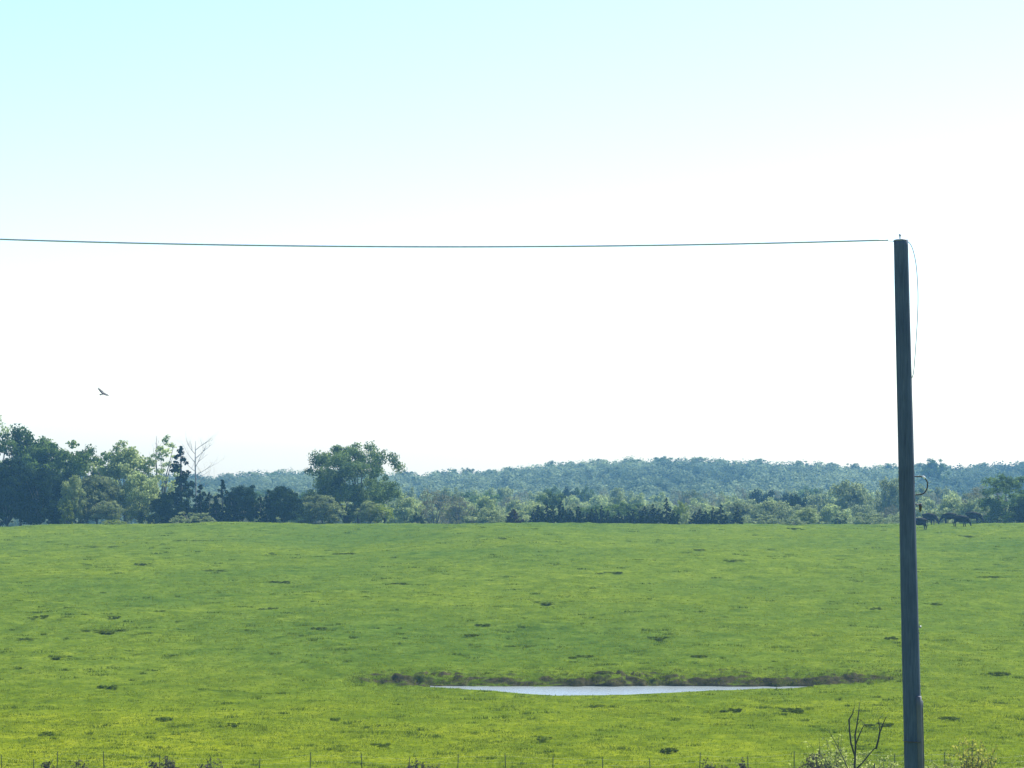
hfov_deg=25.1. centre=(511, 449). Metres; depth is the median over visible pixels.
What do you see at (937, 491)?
broadleaf tree
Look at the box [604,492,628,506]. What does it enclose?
broadleaf tree
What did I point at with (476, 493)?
broadleaf tree
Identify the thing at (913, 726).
utility pole
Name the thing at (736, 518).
cedar tree
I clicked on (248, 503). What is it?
broadleaf tree
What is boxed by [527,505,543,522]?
cedar tree
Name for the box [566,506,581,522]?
cedar tree
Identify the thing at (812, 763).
bush
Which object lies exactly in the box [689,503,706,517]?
broadleaf tree
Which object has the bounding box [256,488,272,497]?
broadleaf tree
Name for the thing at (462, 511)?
broadleaf tree
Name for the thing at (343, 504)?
broadleaf tree
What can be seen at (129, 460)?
broadleaf tree
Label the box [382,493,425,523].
broadleaf tree
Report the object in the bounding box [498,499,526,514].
broadleaf tree
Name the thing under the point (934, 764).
bush
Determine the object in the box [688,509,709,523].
cedar tree
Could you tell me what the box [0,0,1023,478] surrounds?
sky
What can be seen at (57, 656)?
weed clump
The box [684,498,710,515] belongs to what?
broadleaf tree
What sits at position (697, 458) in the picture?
ridge tree
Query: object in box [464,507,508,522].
bush
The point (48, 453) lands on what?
broadleaf tree
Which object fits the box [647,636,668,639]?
weed clump
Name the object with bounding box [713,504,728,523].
cedar tree
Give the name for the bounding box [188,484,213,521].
cedar tree
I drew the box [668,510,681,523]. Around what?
cedar tree
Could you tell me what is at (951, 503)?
broadleaf tree
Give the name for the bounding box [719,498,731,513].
broadleaf tree
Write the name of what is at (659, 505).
broadleaf tree
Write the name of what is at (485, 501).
broadleaf tree
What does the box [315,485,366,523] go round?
broadleaf tree
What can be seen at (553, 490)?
broadleaf tree
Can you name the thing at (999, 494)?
broadleaf tree
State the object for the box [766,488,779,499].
broadleaf tree
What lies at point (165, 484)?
broadleaf tree
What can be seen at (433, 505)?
broadleaf tree
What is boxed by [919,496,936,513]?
broadleaf tree
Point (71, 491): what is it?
tree
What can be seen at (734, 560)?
weed clump
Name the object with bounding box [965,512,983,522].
cow
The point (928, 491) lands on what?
broadleaf tree
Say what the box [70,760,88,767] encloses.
brush clump
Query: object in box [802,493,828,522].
broadleaf tree
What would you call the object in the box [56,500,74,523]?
bush
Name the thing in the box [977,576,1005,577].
weed clump
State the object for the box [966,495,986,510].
broadleaf tree
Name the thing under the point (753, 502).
broadleaf tree
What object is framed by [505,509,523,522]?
cedar tree
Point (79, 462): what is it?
broadleaf tree
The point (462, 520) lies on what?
bush
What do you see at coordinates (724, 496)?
broadleaf tree
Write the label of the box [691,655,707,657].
weed clump
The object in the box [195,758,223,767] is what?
brush clump
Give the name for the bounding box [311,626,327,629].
weed clump
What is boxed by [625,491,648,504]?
broadleaf tree
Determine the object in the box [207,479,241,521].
cedar tree
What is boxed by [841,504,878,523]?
broadleaf tree
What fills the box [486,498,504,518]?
broadleaf tree
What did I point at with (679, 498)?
broadleaf tree
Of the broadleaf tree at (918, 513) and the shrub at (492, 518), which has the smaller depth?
the shrub at (492, 518)
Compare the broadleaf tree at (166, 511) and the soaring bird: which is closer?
the soaring bird
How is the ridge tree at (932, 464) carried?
on the ground at (570, 560)
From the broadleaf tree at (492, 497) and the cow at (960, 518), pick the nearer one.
the cow at (960, 518)
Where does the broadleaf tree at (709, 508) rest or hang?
on the ground at (570, 560)
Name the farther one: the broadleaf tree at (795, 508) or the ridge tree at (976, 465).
the ridge tree at (976, 465)
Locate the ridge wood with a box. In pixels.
[0,455,1023,526]
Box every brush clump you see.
[41,759,54,767]
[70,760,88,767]
[138,760,159,767]
[158,756,178,767]
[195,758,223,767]
[406,758,433,767]
[701,757,714,767]
[737,757,750,767]
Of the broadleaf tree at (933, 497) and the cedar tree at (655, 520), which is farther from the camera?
the broadleaf tree at (933, 497)
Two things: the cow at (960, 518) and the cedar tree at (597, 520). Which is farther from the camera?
the cedar tree at (597, 520)
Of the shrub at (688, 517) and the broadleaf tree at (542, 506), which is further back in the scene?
the broadleaf tree at (542, 506)
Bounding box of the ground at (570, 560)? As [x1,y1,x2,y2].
[0,494,1023,767]
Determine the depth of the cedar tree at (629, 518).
347.74 m
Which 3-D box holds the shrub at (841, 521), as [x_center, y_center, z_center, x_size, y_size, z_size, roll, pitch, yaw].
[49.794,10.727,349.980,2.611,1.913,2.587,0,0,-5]
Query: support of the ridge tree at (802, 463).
on the ground at (570, 560)
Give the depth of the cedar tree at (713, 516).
344.75 m
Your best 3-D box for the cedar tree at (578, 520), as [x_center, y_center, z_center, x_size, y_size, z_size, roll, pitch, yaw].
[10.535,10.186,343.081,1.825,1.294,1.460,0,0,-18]
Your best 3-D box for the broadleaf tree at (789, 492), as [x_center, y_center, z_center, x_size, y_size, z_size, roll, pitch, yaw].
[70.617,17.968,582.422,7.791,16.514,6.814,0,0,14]
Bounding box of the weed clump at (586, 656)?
[568,655,592,657]
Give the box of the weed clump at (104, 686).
[97,684,117,689]
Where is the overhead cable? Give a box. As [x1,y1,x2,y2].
[0,238,893,247]
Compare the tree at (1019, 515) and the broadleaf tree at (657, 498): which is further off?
the broadleaf tree at (657, 498)
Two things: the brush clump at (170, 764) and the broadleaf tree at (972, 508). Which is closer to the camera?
the brush clump at (170, 764)
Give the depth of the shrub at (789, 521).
343.47 m
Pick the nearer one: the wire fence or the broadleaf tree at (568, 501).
the wire fence
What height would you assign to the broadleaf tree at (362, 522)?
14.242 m
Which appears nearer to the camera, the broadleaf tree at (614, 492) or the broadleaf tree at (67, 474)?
the broadleaf tree at (67, 474)
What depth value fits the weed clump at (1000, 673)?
143.37 m
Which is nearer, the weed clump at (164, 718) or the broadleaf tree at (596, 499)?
the weed clump at (164, 718)
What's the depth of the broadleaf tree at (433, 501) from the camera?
396.11 m
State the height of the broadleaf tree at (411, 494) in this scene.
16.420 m
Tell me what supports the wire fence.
on the ground at (570, 560)
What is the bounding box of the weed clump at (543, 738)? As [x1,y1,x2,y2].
[537,736,551,740]
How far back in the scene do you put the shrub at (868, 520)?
350.04 m
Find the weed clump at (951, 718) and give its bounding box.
[938,716,959,719]
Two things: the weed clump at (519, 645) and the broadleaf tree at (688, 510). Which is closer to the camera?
the weed clump at (519, 645)
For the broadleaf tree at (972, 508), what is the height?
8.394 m
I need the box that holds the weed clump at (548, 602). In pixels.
[533,601,554,603]
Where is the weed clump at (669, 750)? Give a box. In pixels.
[660,747,678,753]
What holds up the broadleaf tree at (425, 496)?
on the ground at (570, 560)
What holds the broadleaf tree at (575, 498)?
on the ground at (570, 560)
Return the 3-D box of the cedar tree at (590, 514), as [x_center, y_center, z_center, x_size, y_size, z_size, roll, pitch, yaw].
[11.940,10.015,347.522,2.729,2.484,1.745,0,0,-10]
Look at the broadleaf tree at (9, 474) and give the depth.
354.33 m
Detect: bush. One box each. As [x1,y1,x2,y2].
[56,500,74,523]
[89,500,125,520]
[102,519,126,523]
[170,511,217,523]
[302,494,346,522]
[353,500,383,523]
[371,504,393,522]
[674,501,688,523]
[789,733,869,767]
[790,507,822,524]
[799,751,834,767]
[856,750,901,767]
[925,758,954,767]
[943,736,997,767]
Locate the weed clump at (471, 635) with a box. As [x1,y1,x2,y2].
[464,633,479,636]
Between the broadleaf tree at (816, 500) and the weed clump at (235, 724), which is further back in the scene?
the broadleaf tree at (816, 500)
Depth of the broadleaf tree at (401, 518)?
416.14 m
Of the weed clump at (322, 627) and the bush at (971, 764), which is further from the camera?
the weed clump at (322, 627)
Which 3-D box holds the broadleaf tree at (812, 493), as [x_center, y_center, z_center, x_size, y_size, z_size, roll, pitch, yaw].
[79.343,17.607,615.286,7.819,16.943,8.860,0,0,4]
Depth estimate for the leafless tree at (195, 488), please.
381.96 m
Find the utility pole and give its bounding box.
[893,234,927,767]
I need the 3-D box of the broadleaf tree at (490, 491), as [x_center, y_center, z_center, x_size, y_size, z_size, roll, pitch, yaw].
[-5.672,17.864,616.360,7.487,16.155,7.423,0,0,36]
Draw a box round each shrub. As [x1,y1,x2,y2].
[138,508,164,523]
[409,513,427,523]
[489,513,504,522]
[678,512,692,523]
[734,516,753,523]
[744,514,782,523]
[781,517,808,524]
[829,702,886,767]
[831,515,847,523]
[847,512,889,523]
[880,514,898,523]
[924,507,958,522]
[978,513,1014,522]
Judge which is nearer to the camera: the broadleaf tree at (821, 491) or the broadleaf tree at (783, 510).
the broadleaf tree at (783, 510)
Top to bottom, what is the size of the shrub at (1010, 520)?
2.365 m
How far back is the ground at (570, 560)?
163.47 m
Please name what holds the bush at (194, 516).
on the ground at (570, 560)
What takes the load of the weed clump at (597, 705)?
on the ground at (570, 560)
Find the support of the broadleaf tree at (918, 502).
on the ground at (570, 560)
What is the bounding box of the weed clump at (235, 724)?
[227,723,239,726]
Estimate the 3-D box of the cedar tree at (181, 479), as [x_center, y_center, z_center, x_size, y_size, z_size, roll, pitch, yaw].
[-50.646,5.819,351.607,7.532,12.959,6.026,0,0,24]
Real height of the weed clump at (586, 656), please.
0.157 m
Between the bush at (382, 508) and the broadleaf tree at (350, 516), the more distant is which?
the broadleaf tree at (350, 516)
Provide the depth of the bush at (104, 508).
344.02 m
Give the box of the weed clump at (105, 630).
[80,629,125,632]
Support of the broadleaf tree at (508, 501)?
on the ground at (570, 560)
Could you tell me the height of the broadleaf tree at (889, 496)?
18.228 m
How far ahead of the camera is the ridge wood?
873.37 m
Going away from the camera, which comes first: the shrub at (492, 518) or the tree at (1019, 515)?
the shrub at (492, 518)
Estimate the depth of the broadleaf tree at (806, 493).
512.80 m
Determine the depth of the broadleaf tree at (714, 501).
544.51 m
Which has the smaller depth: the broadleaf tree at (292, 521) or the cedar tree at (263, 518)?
the cedar tree at (263, 518)
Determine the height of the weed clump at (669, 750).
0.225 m
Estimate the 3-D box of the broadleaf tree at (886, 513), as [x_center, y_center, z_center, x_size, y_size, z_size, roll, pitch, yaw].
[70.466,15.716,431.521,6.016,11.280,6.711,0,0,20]
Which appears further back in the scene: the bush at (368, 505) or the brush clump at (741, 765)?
the bush at (368, 505)
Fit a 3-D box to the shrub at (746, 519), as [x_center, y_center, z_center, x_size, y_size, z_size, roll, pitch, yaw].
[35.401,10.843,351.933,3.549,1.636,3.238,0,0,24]
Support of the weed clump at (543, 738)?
on the ground at (570, 560)
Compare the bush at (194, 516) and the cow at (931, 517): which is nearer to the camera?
the cow at (931, 517)
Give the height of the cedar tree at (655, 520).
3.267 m
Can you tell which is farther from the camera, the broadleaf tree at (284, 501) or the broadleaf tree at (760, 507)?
the broadleaf tree at (760, 507)
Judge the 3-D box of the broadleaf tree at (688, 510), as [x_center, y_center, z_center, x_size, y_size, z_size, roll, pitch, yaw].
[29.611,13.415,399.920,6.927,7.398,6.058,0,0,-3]
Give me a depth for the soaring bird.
249.99 m
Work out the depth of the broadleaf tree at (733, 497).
524.79 m
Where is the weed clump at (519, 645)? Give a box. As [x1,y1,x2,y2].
[505,644,533,646]
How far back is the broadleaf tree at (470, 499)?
536.58 m
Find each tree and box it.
[0,415,10,526]
[0,423,57,525]
[0,456,39,526]
[10,464,64,524]
[19,438,92,500]
[40,468,88,523]
[56,444,112,523]
[57,475,88,523]
[72,474,129,523]
[86,440,158,522]
[117,471,160,523]
[143,434,179,498]
[147,493,185,523]
[148,436,163,487]
[160,446,201,523]
[172,430,223,506]
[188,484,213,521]
[197,491,211,501]
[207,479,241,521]
[227,485,261,521]
[245,471,258,477]
[251,509,289,522]
[252,489,276,522]
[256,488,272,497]
[261,486,304,522]
[276,508,304,522]
[292,493,319,523]
[303,440,405,523]
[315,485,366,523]
[323,501,352,523]
[339,502,382,523]
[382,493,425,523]
[385,500,397,522]
[397,512,414,522]
[399,470,413,477]
[404,487,418,502]
[413,508,439,523]
[416,487,458,523]
[418,490,432,501]
[420,496,435,510]
[431,487,452,501]
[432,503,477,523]
[433,494,452,510]
[447,493,475,523]
[449,490,480,507]
[450,487,464,495]
[459,497,477,509]
[462,468,474,474]
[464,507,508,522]
[465,495,496,523]
[466,489,482,499]
[475,491,501,507]
[484,487,498,503]
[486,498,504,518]
[493,486,518,513]
[498,494,521,509]
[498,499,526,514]
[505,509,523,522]
[506,508,531,522]
[512,489,529,504]
[523,502,561,522]
[524,492,547,508]
[525,490,540,503]
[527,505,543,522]
[536,491,565,517]
[540,503,552,522]
[543,485,560,495]
[545,460,555,467]
[545,501,566,522]
[553,493,572,506]
[562,486,578,506]
[565,503,583,518]
[566,494,588,511]
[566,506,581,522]
[573,504,614,522]
[575,485,594,503]
[577,514,587,521]
[579,494,607,509]
[584,508,594,522]
[591,459,608,463]
[591,505,604,522]
[601,487,626,502]
[602,510,612,522]
[603,501,645,522]
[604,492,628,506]
[610,512,625,522]
[623,504,665,521]
[623,509,637,522]
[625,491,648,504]
[629,493,647,507]
[633,506,653,523]
[647,491,675,508]
[648,504,663,523]
[650,497,673,511]
[652,502,675,522]
[653,455,672,462]
[660,498,674,523]
[667,507,700,523]
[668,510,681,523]
[670,488,685,506]
[678,489,701,504]
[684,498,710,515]
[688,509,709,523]
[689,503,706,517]
[690,496,709,505]
[691,456,707,464]
[698,505,732,523]
[701,492,715,503]
[703,507,717,523]
[709,494,723,506]
[713,491,731,507]
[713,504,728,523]
[718,502,759,523]
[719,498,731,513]
[729,498,756,515]
[730,494,744,501]
[730,506,743,523]
[734,486,747,500]
[743,502,786,523]
[744,488,768,499]
[744,500,800,524]
[748,489,774,503]
[765,496,777,505]
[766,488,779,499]
[766,493,790,501]
[779,489,797,501]
[786,494,807,507]
[791,504,828,524]
[795,460,808,466]
[798,485,819,501]
[801,489,821,508]
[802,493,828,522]
[814,503,855,523]
[817,487,827,494]
[819,489,838,502]
[821,479,882,523]
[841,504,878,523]
[843,463,862,469]
[863,492,878,505]
[871,476,898,520]
[878,505,898,523]
[883,507,928,522]
[884,463,897,471]
[895,499,926,511]
[914,462,924,471]
[915,491,921,503]
[917,484,933,498]
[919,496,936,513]
[920,458,950,482]
[921,492,941,508]
[930,486,949,507]
[937,496,970,522]
[943,490,963,502]
[956,501,988,523]
[960,486,989,522]
[961,492,982,500]
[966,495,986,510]
[972,462,988,468]
[977,472,1023,520]
[993,491,1010,502]
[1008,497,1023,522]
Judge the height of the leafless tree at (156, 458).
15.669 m
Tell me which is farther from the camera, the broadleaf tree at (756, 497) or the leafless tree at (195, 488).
the broadleaf tree at (756, 497)
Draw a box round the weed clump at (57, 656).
[49,655,72,658]
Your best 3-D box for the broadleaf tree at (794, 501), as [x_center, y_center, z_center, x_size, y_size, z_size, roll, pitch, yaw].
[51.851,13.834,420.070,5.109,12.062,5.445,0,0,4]
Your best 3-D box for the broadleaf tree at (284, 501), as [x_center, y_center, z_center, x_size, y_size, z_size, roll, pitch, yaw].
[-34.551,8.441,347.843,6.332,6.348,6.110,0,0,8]
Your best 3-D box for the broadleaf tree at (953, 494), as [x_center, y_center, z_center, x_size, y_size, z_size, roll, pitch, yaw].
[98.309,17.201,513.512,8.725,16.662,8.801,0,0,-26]
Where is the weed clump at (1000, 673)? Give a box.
[987,672,1010,675]
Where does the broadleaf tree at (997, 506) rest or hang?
on the ground at (570, 560)
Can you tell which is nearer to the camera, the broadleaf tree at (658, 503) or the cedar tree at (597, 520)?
the cedar tree at (597, 520)
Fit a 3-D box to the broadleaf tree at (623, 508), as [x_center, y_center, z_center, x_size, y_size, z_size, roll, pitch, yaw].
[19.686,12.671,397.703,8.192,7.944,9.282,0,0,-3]
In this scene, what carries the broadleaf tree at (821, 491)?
on the ground at (570, 560)
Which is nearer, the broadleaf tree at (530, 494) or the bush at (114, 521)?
the bush at (114, 521)
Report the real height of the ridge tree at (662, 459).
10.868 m
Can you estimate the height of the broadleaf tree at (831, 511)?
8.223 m
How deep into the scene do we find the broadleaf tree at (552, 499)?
424.68 m
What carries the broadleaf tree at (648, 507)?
on the ground at (570, 560)
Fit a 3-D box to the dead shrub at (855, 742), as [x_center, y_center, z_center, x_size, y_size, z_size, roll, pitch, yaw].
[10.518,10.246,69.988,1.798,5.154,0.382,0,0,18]
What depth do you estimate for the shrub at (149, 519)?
344.67 m
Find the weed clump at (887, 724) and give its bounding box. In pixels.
[866,722,893,726]
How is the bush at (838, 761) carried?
on the ground at (570, 560)
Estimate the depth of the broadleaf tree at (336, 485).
360.82 m
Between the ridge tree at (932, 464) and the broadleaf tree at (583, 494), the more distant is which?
the ridge tree at (932, 464)
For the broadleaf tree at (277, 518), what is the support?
on the ground at (570, 560)
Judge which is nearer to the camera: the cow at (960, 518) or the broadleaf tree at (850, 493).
the cow at (960, 518)
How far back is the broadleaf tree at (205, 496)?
592.76 m
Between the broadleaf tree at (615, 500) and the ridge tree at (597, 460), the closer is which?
the broadleaf tree at (615, 500)
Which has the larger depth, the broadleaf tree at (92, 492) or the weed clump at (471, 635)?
the broadleaf tree at (92, 492)
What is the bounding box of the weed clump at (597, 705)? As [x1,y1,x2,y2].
[588,704,605,707]
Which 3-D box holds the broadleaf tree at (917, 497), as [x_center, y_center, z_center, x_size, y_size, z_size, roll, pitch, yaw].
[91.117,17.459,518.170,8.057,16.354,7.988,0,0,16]
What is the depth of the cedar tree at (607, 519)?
343.93 m
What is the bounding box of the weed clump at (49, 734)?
[38,731,52,735]
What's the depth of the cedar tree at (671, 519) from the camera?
346.77 m
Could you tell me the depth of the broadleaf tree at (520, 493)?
597.35 m
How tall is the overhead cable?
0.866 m
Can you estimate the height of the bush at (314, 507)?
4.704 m
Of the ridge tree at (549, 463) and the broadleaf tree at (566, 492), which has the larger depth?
the ridge tree at (549, 463)
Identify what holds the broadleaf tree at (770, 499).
on the ground at (570, 560)
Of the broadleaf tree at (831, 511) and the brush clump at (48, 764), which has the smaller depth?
the brush clump at (48, 764)
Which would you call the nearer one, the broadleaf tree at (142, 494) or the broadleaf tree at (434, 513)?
the broadleaf tree at (142, 494)
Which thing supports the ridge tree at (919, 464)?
on the ground at (570, 560)
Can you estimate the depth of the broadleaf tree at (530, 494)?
611.25 m
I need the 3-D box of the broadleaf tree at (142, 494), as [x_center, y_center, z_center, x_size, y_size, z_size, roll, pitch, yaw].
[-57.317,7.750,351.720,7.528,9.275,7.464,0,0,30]
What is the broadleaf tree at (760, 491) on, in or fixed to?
on the ground at (570, 560)
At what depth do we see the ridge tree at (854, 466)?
994.09 m
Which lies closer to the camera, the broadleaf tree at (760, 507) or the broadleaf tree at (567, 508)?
the broadleaf tree at (760, 507)
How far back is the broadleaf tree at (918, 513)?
424.00 m
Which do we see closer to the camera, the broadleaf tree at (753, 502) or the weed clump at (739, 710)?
the weed clump at (739, 710)
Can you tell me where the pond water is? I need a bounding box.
[430,686,806,695]
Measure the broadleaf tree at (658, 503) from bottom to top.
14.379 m
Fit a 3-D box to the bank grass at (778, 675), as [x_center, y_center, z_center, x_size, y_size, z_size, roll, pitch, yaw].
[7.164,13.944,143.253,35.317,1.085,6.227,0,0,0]
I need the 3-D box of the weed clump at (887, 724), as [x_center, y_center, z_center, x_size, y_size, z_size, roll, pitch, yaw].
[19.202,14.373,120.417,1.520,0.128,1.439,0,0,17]
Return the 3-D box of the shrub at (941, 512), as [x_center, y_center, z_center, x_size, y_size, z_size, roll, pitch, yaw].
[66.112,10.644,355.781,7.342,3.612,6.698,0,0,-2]
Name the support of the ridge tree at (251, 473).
on the ground at (570, 560)
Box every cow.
[916,517,927,529]
[922,513,938,524]
[939,513,956,522]
[952,515,971,526]
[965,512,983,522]
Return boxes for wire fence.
[1,750,1023,767]
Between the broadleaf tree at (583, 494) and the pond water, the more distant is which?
the broadleaf tree at (583, 494)
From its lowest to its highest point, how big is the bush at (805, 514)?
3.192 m
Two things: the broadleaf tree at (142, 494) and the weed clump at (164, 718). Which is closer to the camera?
the weed clump at (164, 718)
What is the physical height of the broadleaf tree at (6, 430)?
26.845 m
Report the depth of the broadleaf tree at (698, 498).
540.49 m
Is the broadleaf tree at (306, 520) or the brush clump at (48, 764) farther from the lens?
the broadleaf tree at (306, 520)
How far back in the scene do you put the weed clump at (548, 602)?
187.76 m
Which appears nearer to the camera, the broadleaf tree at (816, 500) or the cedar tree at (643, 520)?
the cedar tree at (643, 520)
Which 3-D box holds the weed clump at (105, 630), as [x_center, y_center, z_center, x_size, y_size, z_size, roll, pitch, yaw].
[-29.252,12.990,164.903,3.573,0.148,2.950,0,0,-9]
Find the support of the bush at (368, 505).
on the ground at (570, 560)
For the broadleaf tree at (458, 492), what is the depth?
598.14 m
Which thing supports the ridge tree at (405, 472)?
on the ground at (570, 560)
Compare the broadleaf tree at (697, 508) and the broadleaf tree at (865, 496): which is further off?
the broadleaf tree at (865, 496)
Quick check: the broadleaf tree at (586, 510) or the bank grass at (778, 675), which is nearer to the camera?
the bank grass at (778, 675)
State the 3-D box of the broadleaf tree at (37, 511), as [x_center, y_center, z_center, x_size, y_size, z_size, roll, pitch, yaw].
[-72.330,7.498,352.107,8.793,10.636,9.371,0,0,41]
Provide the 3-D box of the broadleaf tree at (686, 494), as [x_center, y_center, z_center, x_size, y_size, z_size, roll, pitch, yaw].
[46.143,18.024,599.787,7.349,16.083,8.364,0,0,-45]
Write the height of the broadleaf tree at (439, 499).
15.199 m
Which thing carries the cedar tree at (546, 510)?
on the ground at (570, 560)
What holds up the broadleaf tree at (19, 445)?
on the ground at (570, 560)
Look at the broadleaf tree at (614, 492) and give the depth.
591.34 m
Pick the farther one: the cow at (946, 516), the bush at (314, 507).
the bush at (314, 507)
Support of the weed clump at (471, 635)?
on the ground at (570, 560)
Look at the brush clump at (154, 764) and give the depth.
91.94 m
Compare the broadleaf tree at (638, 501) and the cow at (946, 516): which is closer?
the cow at (946, 516)
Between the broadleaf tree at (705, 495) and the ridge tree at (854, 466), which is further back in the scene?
the ridge tree at (854, 466)
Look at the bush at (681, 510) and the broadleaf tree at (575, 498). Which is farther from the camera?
the broadleaf tree at (575, 498)
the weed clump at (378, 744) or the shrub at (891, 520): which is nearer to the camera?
the weed clump at (378, 744)
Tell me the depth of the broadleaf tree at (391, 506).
472.10 m
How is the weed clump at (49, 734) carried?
on the ground at (570, 560)
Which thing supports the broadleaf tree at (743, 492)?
on the ground at (570, 560)
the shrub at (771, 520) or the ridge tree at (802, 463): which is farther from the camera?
the ridge tree at (802, 463)
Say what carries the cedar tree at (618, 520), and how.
on the ground at (570, 560)
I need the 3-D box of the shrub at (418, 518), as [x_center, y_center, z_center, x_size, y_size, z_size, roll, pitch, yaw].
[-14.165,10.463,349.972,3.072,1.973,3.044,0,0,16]
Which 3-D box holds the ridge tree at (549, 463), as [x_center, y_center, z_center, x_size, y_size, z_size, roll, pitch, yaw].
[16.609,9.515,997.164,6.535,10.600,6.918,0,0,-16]
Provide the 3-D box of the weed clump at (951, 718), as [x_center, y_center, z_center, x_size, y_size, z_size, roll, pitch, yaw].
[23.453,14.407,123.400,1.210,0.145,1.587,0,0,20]
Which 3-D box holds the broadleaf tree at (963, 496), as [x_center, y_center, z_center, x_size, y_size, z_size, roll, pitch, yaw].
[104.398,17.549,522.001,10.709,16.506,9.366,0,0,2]
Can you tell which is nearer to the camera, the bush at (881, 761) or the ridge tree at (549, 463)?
the bush at (881, 761)
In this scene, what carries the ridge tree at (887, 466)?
on the ground at (570, 560)
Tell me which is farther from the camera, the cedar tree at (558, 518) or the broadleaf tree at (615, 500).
the broadleaf tree at (615, 500)
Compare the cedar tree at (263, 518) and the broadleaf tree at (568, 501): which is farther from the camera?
the broadleaf tree at (568, 501)
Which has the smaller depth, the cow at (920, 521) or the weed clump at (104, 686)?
the weed clump at (104, 686)
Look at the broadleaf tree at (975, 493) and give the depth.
398.56 m
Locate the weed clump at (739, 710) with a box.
[721,708,741,711]
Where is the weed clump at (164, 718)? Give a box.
[155,716,173,720]
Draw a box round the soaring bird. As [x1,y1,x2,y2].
[98,387,108,395]
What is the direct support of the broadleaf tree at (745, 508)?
on the ground at (570, 560)
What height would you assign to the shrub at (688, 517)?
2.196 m
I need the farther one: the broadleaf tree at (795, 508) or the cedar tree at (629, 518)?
the broadleaf tree at (795, 508)
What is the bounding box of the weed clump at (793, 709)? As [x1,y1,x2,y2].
[780,708,803,711]
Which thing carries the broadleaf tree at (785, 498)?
on the ground at (570, 560)
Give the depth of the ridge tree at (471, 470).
995.12 m
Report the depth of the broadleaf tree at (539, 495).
535.68 m
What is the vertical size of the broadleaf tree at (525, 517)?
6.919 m
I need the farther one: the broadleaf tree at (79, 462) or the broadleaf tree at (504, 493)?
the broadleaf tree at (504, 493)
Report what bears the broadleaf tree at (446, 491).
on the ground at (570, 560)
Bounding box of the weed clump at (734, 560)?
[723,559,744,560]
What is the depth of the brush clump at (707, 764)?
92.01 m
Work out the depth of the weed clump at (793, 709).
126.85 m
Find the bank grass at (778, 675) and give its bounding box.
[343,662,901,686]
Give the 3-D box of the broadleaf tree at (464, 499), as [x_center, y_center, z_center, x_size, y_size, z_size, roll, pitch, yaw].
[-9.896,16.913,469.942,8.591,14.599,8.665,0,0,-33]
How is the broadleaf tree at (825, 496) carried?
on the ground at (570, 560)
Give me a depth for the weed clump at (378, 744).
111.96 m
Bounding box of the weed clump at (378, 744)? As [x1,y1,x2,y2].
[371,743,390,746]
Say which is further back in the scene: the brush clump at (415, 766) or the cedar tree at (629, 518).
the cedar tree at (629, 518)
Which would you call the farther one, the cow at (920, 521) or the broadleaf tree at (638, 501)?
the broadleaf tree at (638, 501)

